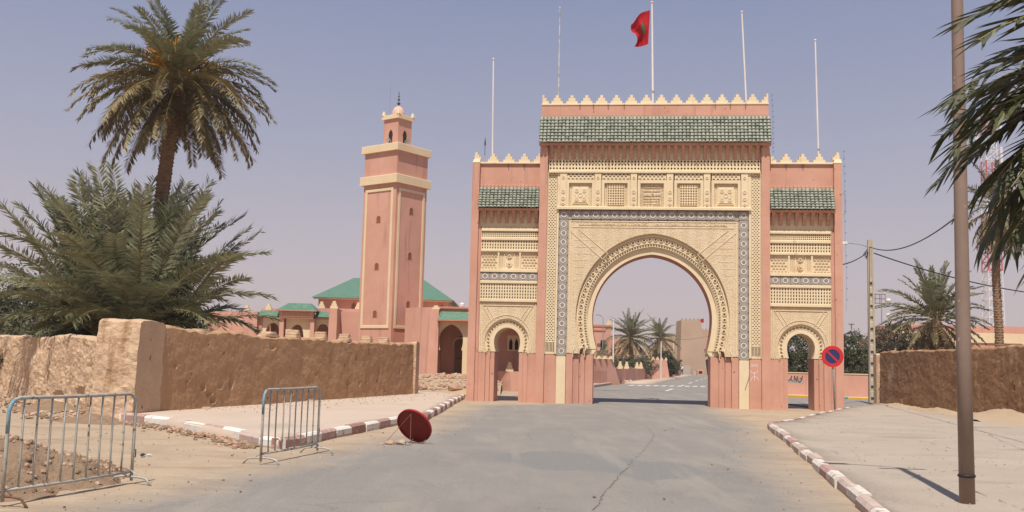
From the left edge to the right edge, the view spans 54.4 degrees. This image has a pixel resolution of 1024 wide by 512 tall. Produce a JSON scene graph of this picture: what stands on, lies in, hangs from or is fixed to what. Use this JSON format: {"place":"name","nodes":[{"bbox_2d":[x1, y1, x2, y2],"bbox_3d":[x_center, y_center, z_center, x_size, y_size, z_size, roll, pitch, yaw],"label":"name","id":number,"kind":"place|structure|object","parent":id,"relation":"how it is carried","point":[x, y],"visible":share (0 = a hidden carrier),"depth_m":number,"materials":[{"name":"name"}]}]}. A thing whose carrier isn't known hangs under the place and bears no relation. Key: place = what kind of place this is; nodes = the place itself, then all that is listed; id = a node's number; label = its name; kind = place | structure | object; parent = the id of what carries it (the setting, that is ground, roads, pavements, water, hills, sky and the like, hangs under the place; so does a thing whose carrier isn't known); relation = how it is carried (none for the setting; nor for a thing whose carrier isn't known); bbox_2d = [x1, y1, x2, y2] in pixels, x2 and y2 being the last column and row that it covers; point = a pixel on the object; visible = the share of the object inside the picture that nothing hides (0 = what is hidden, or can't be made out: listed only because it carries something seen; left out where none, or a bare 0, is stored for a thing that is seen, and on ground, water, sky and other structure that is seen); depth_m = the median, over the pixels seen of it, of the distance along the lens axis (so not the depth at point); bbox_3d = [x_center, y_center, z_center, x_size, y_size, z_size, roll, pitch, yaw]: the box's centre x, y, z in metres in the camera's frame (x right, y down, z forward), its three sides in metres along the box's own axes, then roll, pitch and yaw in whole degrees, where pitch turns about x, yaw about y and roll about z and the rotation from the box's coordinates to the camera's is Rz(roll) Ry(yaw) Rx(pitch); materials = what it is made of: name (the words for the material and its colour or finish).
{"place":"outdoors","nodes":[
{"label":"outdoors","id":0,"kind":"place"},
{"bbox_2d":[119,391,465,448],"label":"pavement","id":1,"kind":"structure","parent":0,"point":[342,418],"depth_m":23.11,"materials":[{"name":"beige concrete"}]},
{"bbox_2d":[0,390,860,511],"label":"road","id":2,"kind":"structure","parent":0,"point":[478,465],"depth_m":15.20,"materials":[{"name":"grey asphalt"}]},
{"bbox_2d":[0,397,88,419],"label":"wall foot rubble","id":3,"kind":"object","parent":2,"relation":"on","point":[71,412],"depth_m":25.06,"materials":[{"name":"stone"}]},
{"bbox_2d":[12,400,80,413],"bbox_3d":[-12.302,4.040,26.691,2.400,0.354,3.600,6,-8,-40],"label":"dirt drift","id":4,"kind":"object","parent":2,"relation":"on","point":[58,406],"visible":0.35,"depth_m":26.13,"materials":[{"name":"brown soil"}]},
{"bbox_2d":[0,392,151,507],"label":"crowd barrier","id":5,"kind":"object","parent":2,"relation":"on","point":[6,444],"visible":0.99,"depth_m":11.05,"materials":[{"name":"metal"}]},
{"bbox_2d":[47,413,122,424],"bbox_3d":[-9.695,3.767,23.006,1.800,0.245,3.000,6,-8,-40],"label":"dirt drift","id":6,"kind":"object","parent":2,"relation":"on","point":[84,419],"visible":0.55,"depth_m":22.55,"materials":[{"name":"beige soil"}]},
{"bbox_2d":[107,419,259,448],"bbox_3d":[-6.776,3.560,20.088,0.956,0.118,7.475,7,-8,-40],"label":"kerb rubble","id":7,"kind":"object","parent":2,"relation":"on","point":[233,442],"visible":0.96,"depth_m":19.33,"materials":[{"name":"stone"}]},
{"bbox_2d":[242,386,333,464],"bbox_3d":[-3.461,2.639,15.718,0.620,1.129,2.091,0,-6,13],"label":"crowd barrier","id":8,"kind":"object","parent":2,"relation":"on","point":[306,446],"visible":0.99,"depth_m":15.56,"materials":[{"name":"metal"}]},
{"bbox_2d":[385,440,394,444],"bbox_3d":[-2.285,3.506,18.621,0.190,0.127,0.134,-1,-7,22],"label":"stone","id":9,"kind":"object","parent":2,"relation":"on","point":[389,442],"visible":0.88,"depth_m":18.58,"materials":[{"name":"beige stone"}]},
{"bbox_2d":[395,439,405,444],"bbox_3d":[-2.087,3.504,18.714,0.142,0.110,0.337,6,-8,-38],"label":"stone","id":10,"kind":"object","parent":2,"relation":"on","point":[401,442],"visible":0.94,"depth_m":18.63,"materials":[{"name":"beige stone"}]},
{"bbox_2d":[387,409,431,445],"bbox_3d":[-1.981,3.257,19.000,0.736,0.668,0.869,-2,-7,26],"label":"road sign","id":11,"kind":"object","parent":2,"relation":"on","point":[414,425],"visible":1,"depth_m":19.19,"materials":[{"name":"red metal"}]},
{"bbox_2d":[498,362,518,391],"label":"wall","id":12,"kind":"structure","parent":2,"relation":"on","point":[508,377],"depth_m":54.95,"materials":[{"name":"pink paint"}]},
{"bbox_2d":[26,393,1022,511],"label":"gravel","id":13,"kind":"structure","parent":2,"relation":"on","point":[498,437],"depth_m":17.81,"materials":[{"name":"brown gravel"}]},
{"bbox_2d":[592,426,653,509],"bbox_3d":[2.397,3.659,18.731,0.365,0.017,15.911,0,-6,10],"label":"road crack","id":14,"kind":"object","parent":2,"relation":"on","point":[617,478],"visible":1,"depth_m":13.72,"materials":[{"name":"grey asphalt"}]},
{"bbox_2d":[466,94,845,410],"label":"city gate","id":15,"kind":"structure","parent":2,"relation":"on","point":[729,214],"depth_m":39.94,"materials":[{"name":"beige paint"}]},
{"bbox_2d":[492,58,494,153],"bbox_3d":[-0.804,-6.071,42.029,0.184,4.721,0.107,1,-6,6],"label":"flagpole","id":16,"kind":"object","parent":15,"relation":"on","point":[493,59],"visible":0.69,"depth_m":42.04,"materials":[{"name":"metal"}]},
{"bbox_2d":[558,7,560,94],"bbox_3d":[1.990,-8.348,41.965,0.124,4.470,0.097,1,-6,6],"label":"flagpole","id":17,"kind":"object","parent":15,"relation":"on","point":[559,55],"visible":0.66,"depth_m":41.93,"materials":[{"name":"grey metal"}]},
{"bbox_2d":[650,1,654,102],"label":"flagpole","id":18,"kind":"object","parent":15,"relation":"on","point":[652,61],"visible":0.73,"depth_m":41.52,"materials":[{"name":"metal"}]},
{"bbox_2d":[631,10,649,46],"bbox_3d":[5.361,-9.508,41.740,0.827,1.617,0.409,0,-6,16],"label":"flag","id":19,"kind":"object","parent":18,"relation":"attached to","point":[640,27],"visible":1,"depth_m":41.73,"materials":[{"name":"red fabric"}]},
{"bbox_2d":[741,11,746,102],"bbox_3d":[9.585,-8.109,41.089,0.302,4.182,0.110,1,-6,6],"label":"flagpole","id":20,"kind":"object","parent":15,"relation":"on","point":[744,57],"visible":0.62,"depth_m":41.07,"materials":[{"name":"metal"}]},
{"bbox_2d":[814,39,819,153],"bbox_3d":[12.430,-6.235,40.566,0.214,5.381,0.110,1,-6,6],"label":"flagpole","id":21,"kind":"object","parent":15,"relation":"on","point":[818,148],"visible":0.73,"depth_m":40.54,"materials":[{"name":"metal"}]},
{"bbox_2d":[843,155,846,255],"bbox_3d":[13.085,-1.020,39.063,0.107,6.325,0.024,1,-6,6],"label":"light string","id":22,"kind":"object","parent":15,"relation":"hanging from","point":[844,202],"visible":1,"depth_m":39.18,"materials":[{"name":"grey plastic"}]},
{"bbox_2d":[920,0,1023,293],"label":"palm tree","id":23,"kind":"object","parent":2,"relation":"on","point":[1009,107],"visible":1,"depth_m":6.33,"materials":[{"name":"green plant"}]},
{"bbox_2d":[418,372,501,394],"bbox_3d":[-4.878,7.074,56.554,8.751,0.861,15.746,1,-6,0],"label":"rubble","id":24,"kind":"object","parent":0,"point":[448,377],"visible":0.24,"depth_m":54.79,"materials":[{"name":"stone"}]},
{"bbox_2d":[418,384,427,389],"bbox_3d":[-4.435,6.521,49.195,0.458,0.374,0.680,-2,-7,28],"label":"rubble block","id":25,"kind":"object","parent":24,"relation":"on","point":[422,386],"depth_m":49.00,"materials":[{"name":"stone"}]},
{"bbox_2d":[437,383,447,387],"bbox_3d":[-3.507,6.639,50.779,0.496,0.362,0.644,0,-6,17],"label":"rubble block","id":26,"kind":"object","parent":24,"relation":"on","point":[443,384],"depth_m":50.55,"materials":[{"name":"stone"}]},
{"bbox_2d":[448,384,462,390],"bbox_3d":[-2.826,6.483,48.838,0.782,0.423,0.562,6,-7,-35],"label":"rubble block","id":27,"kind":"object","parent":24,"relation":"on","point":[456,387],"depth_m":48.62,"materials":[{"name":"stone"}]},
{"bbox_2d":[0,0,1023,366],"label":"sky","id":28,"kind":"structure","parent":0,"point":[334,65],"materials":[{"name":"blue"}]},
{"bbox_2d":[593,382,611,387],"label":"pavement","id":29,"kind":"structure","parent":0,"point":[601,384],"depth_m":71.60,"materials":[{"name":"grey concrete"}]},
{"bbox_2d":[593,375,707,392],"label":"road","id":30,"kind":"structure","parent":0,"point":[673,384],"depth_m":74.58,"materials":[{"name":"grey asphalt"}]},
{"bbox_2d":[593,356,680,384],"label":"street wall","id":31,"kind":"structure","parent":30,"relation":"on","point":[605,371],"depth_m":83.94,"materials":[{"name":"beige paint"}]},
{"bbox_2d":[629,379,704,390],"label":"road marking","id":32,"kind":"object","parent":30,"relation":"on","point":[671,389],"visible":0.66,"depth_m":77.93,"materials":[{"name":"paint"}]},
{"bbox_2d":[622,374,692,383],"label":"pavement","id":33,"kind":"structure","parent":0,"point":[649,381],"depth_m":93.57,"materials":[{"name":"beige concrete"}]},
{"bbox_2d":[660,342,661,378],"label":"white pole","id":34,"kind":"object","parent":33,"relation":"on","point":[661,362],"visible":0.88,"depth_m":104.41,"materials":[{"name":"metal"}]},
{"bbox_2d":[642,315,680,358],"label":"palm tree","id":35,"kind":"object","parent":33,"relation":"on","point":[660,335],"visible":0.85,"depth_m":117.29,"materials":[{"name":"green plant"}]},
{"bbox_2d":[696,370,703,375],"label":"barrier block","id":36,"kind":"object","parent":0,"point":[700,372],"depth_m":176.58,"materials":[{"name":"pink"}]},
{"bbox_2d":[788,394,867,399],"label":"back pavement","id":37,"kind":"structure","parent":0,"point":[845,397],"depth_m":54.80,"materials":[{"name":"yellow concrete"}]},
{"bbox_2d":[788,397,873,407],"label":"cross street","id":38,"kind":"structure","parent":0,"point":[804,401],"depth_m":48.41,"materials":[{"name":"grey asphalt"}]},
{"bbox_2d":[788,372,867,396],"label":"boundary wall","id":39,"kind":"structure","parent":38,"relation":"on","point":[855,385],"depth_m":55.75,"materials":[{"name":"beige paint"}]},
{"bbox_2d":[843,240,875,401],"bbox_3d":[16.528,3.079,47.843,1.901,7.800,0.400,2,-6,-1],"label":"utility pole","id":40,"kind":"object","parent":38,"relation":"on","point":[871,306],"visible":0.78,"depth_m":47.79,"materials":[{"name":"concrete"}]},
{"bbox_2d":[843,252,867,264],"bbox_3d":[15.103,0.093,43.977,0.043,1.599,9.221,-2,-7,27],"label":"cable","id":41,"kind":"object","parent":40,"relation":"attached to","point":[855,259],"visible":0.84,"depth_m":44.32,"materials":[{"name":"black rubber"}]},
{"bbox_2d":[869,172,1003,250],"bbox_3d":[13.877,-1.354,33.266,0.038,1.541,30.590,0,-6,13],"label":"cable","id":42,"kind":"object","parent":40,"relation":"attached to","point":[932,233],"visible":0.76,"depth_m":33.04,"materials":[{"name":"black rubber"}]},
{"bbox_2d":[874,253,1023,291],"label":"cable","id":43,"kind":"object","parent":40,"relation":"attached to","point":[942,274],"visible":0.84,"depth_m":50.62,"materials":[{"name":"black rubber"}]},
{"bbox_2d":[951,158,1023,346],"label":"palm tree","id":44,"kind":"object","parent":38,"relation":"on","point":[998,314],"visible":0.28,"depth_m":50.05,"materials":[{"name":"green plant"}]},
{"bbox_2d":[767,403,1023,511],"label":"pavement","id":45,"kind":"structure","parent":0,"point":[861,484],"depth_m":17.16,"materials":[{"name":"grey concrete"}]},
{"bbox_2d":[821,346,843,409],"bbox_3d":[11.881,4.516,36.902,0.790,2.366,0.104,0,-6,10],"label":"road sign","id":46,"kind":"object","parent":45,"relation":"on","point":[832,356],"visible":0.98,"depth_m":36.93,"materials":[{"name":"red metal"}]},
{"bbox_2d":[877,403,919,407],"bbox_3d":[16.152,6.234,41.616,1.400,0.192,4.800,1,-6,0],"label":"sand drift","id":47,"kind":"object","parent":45,"relation":"on","point":[898,405],"visible":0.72,"depth_m":41.08,"materials":[{"name":"beige sand"}]},
{"bbox_2d":[835,427,1023,509],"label":"pavement crack","id":48,"kind":"object","parent":45,"relation":"on","point":[943,471],"visible":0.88,"depth_m":17.29,"materials":[{"name":"grey concrete"}]},
{"bbox_2d":[907,407,956,414],"bbox_3d":[15.765,5.702,36.844,1.400,0.222,4.800,1,-6,0],"label":"sand drift","id":49,"kind":"object","parent":45,"relation":"on","point":[939,410],"visible":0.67,"depth_m":36.39,"materials":[{"name":"beige sand"}]},
{"bbox_2d":[873,344,1023,412],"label":"mud wall","id":50,"kind":"structure","parent":45,"relation":"on","point":[923,378],"depth_m":38.05,"materials":[{"name":"brown soil"}]},
{"bbox_2d":[951,0,975,504],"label":"lamp post","id":51,"kind":"object","parent":45,"relation":"on","point":[966,475],"visible":0.92,"depth_m":11.48,"materials":[{"name":"metal"}]},
{"bbox_2d":[947,408,1023,425],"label":"sand drift","id":52,"kind":"object","parent":45,"relation":"on","point":[1008,416],"visible":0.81,"depth_m":30.36,"materials":[{"name":"beige sand"}]},
{"bbox_2d":[859,324,1023,351],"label":"arcaded building","id":53,"kind":"structure","parent":0,"point":[1013,335],"depth_m":90.26,"materials":[{"name":"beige paint"}]},
{"label":"ground","id":54,"kind":"structure","parent":0,"visible":0},
{"bbox_2d":[0,257,63,334],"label":"tamarisk tree","id":55,"kind":"object","parent":54,"relation":"on","point":[7,303],"visible":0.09,"depth_m":40.11,"materials":[{"name":"green plant"}]},
{"bbox_2d":[0,303,68,368],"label":"bush","id":56,"kind":"object","parent":54,"relation":"on","point":[23,331],"visible":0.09,"depth_m":34.14,"materials":[{"name":"green plant"}]},
{"bbox_2d":[0,435,128,502],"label":"dirt heap","id":57,"kind":"object","parent":54,"relation":"on","point":[13,464],"visible":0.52,"depth_m":11.66,"materials":[{"name":"brown soil"}]},
{"bbox_2d":[0,433,129,492],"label":"heap pebbles","id":58,"kind":"object","parent":57,"relation":"on","point":[30,442],"visible":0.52,"depth_m":12.19,"materials":[{"name":"stone"}]},
{"bbox_2d":[0,160,280,338],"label":"palm clump","id":59,"kind":"object","parent":54,"relation":"on","point":[132,260],"visible":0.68,"depth_m":30.34,"materials":[{"name":"green plant"}]},
{"bbox_2d":[65,0,278,212],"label":"palm tree","id":60,"kind":"object","parent":54,"relation":"on","point":[176,60],"visible":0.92,"depth_m":33.02,"materials":[{"name":"green plant"}]},
{"bbox_2d":[0,318,419,418],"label":"mud wall","id":61,"kind":"structure","parent":54,"relation":"on","point":[152,366],"depth_m":28.00,"materials":[{"name":"brown soil"}]},
{"bbox_2d":[498,329,519,370],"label":"porch house","id":62,"kind":"structure","parent":54,"relation":"on","point":[508,342],"depth_m":59.71,"materials":[{"name":"pink paint"}]},
{"bbox_2d":[507,335,519,350],"bbox_3d":[0.102,5.236,59.744,0.780,0.930,0.075,1,-6,0],"label":"window","id":63,"kind":"structure","parent":62,"relation":"in","point":[513,342],"depth_m":59.71,"materials":[{"name":"beige paint"}]},
{"bbox_2d":[612,320,613,362],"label":"white pole","id":64,"kind":"object","parent":54,"relation":"on","point":[613,342],"visible":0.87,"depth_m":89.63,"materials":[{"name":"metal"}]},
{"bbox_2d":[593,320,633,362],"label":"house","id":65,"kind":"structure","parent":54,"relation":"on","point":[600,331],"depth_m":133.64,"materials":[{"name":"pink paint"}]},
{"bbox_2d":[596,341,636,368],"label":"palm clump","id":66,"kind":"object","parent":54,"relation":"on","point":[603,351],"visible":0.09,"depth_m":91.00,"materials":[{"name":"green plant"}]},
{"bbox_2d":[602,308,659,366],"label":"palm tree","id":67,"kind":"object","parent":54,"relation":"on","point":[632,326],"visible":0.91,"depth_m":105.33,"materials":[{"name":"green plant"}]},
{"bbox_2d":[617,354,647,368],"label":"bush","id":68,"kind":"object","parent":54,"relation":"on","point":[634,359],"visible":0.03,"depth_m":115.08,"materials":[{"name":"green plant"}]},
{"bbox_2d":[614,353,660,377],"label":"bush","id":69,"kind":"object","parent":54,"relation":"on","point":[643,361],"visible":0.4,"depth_m":101.56,"materials":[{"name":"green plant"}]},
{"bbox_2d":[648,347,681,376],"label":"bush","id":70,"kind":"object","parent":54,"relation":"on","point":[672,361],"visible":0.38,"depth_m":125.71,"materials":[{"name":"green plant"}]},
{"bbox_2d":[634,318,708,374],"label":"mud fortress","id":71,"kind":"structure","parent":54,"relation":"on","point":[691,354],"depth_m":184.72,"materials":[{"name":"brown paint"}]},
{"bbox_2d":[619,324,706,339],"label":"cable","id":72,"kind":"object","parent":71,"relation":"attached to","point":[651,337],"visible":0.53,"depth_m":152.15,"materials":[{"name":"black rubber"}]},
{"bbox_2d":[787,335,807,371],"bbox_3d":[18.951,6.421,65.559,5.803,5.547,4.407,1,-6,0],"label":"tree","id":73,"kind":"object","parent":54,"relation":"on","point":[801,356],"visible":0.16,"depth_m":64.52,"materials":[{"name":"green plant"}]},
{"bbox_2d":[844,328,867,373],"bbox_3d":[22.555,6.951,65.003,3.034,4.525,2.338,5,-7,-28],"label":"tree","id":74,"kind":"object","parent":54,"relation":"on","point":[853,359],"visible":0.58,"depth_m":64.38,"materials":[{"name":"green plant"}]},
{"bbox_2d":[853,359,867,373],"bbox_3d":[23.248,6.904,56.808,7.060,2.988,2.459,1,-6,0],"label":"bush","id":75,"kind":"object","parent":54,"relation":"on","point":[859,370],"visible":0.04,"depth_m":57.26,"materials":[{"name":"green plant"}]},
{"bbox_2d":[844,332,879,369],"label":"tree","id":76,"kind":"object","parent":54,"relation":"on","point":[865,347],"visible":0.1,"depth_m":68.12,"materials":[{"name":"green plant"}]},
{"bbox_2d":[874,294,890,325],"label":"floodlight pole","id":77,"kind":"object","parent":54,"relation":"on","point":[886,301],"visible":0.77,"depth_m":110.12,"materials":[{"name":"grey metal"}]},
{"bbox_2d":[866,320,945,353],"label":"tree","id":78,"kind":"object","parent":54,"relation":"on","point":[899,346],"visible":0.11,"depth_m":68.34,"materials":[{"name":"green plant"}]},
{"bbox_2d":[875,258,993,350],"bbox_3d":[23.456,3.933,54.948,6.301,7.941,6.411,4,-7,-24],"label":"palm tree","id":79,"kind":"object","parent":54,"relation":"on","point":[934,293],"visible":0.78,"depth_m":54.70,"materials":[{"name":"green plant"}]},
{"bbox_2d":[975,107,1005,326],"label":"radio mast","id":80,"kind":"object","parent":54,"relation":"on","point":[988,290],"visible":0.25,"depth_m":121.26,"materials":[{"name":"red"}]},
{"label":"mosque yard","id":81,"kind":"structure","parent":0,"visible":0},
{"bbox_2d":[203,278,468,374],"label":"mosque","id":82,"kind":"structure","parent":81,"relation":"on","point":[436,325],"depth_m":79.35,"materials":[{"name":"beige paint"}]},
{"bbox_2d":[336,303,443,308],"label":"slit window","id":83,"kind":"structure","parent":82,"relation":"in","point":[353,305],"depth_m":92.55,"materials":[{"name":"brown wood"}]},
{"bbox_2d":[454,336,462,373],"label":"door","id":84,"kind":"structure","parent":82,"relation":"in","point":[458,344],"depth_m":67.77,"materials":[{"name":"brown wood"}]},
{"bbox_2d":[358,86,431,342],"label":"minaret","id":85,"kind":"object","parent":81,"relation":"on","point":[395,183],"visible":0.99,"depth_m":71.65,"materials":[{"name":"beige paint"}]},
{"bbox_2d":[372,310,376,317],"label":"window","id":86,"kind":"structure","parent":85,"relation":"in","point":[374,315],"depth_m":70.93,"materials":[{"name":"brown wood"}]},
{"bbox_2d":[374,263,378,269],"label":"window","id":87,"kind":"structure","parent":85,"relation":"in","point":[376,267],"depth_m":71.29,"materials":[{"name":"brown wood"}]},
{"bbox_2d":[376,216,380,222],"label":"window","id":88,"kind":"structure","parent":85,"relation":"in","point":[378,220],"depth_m":71.64,"materials":[{"name":"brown wood"}]},
{"bbox_2d":[389,130,392,142],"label":"window","id":89,"kind":"structure","parent":85,"relation":"in","point":[390,133],"depth_m":73.02,"materials":[{"name":"black"}]},
{"bbox_2d":[403,131,406,143],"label":"window","id":90,"kind":"structure","parent":85,"relation":"in","point":[404,133],"depth_m":73.15,"materials":[{"name":"black"}]},
{"bbox_2d":[407,252,411,259],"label":"window","id":91,"kind":"structure","parent":85,"relation":"in","point":[409,256],"depth_m":71.69,"materials":[{"name":"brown wood"}]}
]}

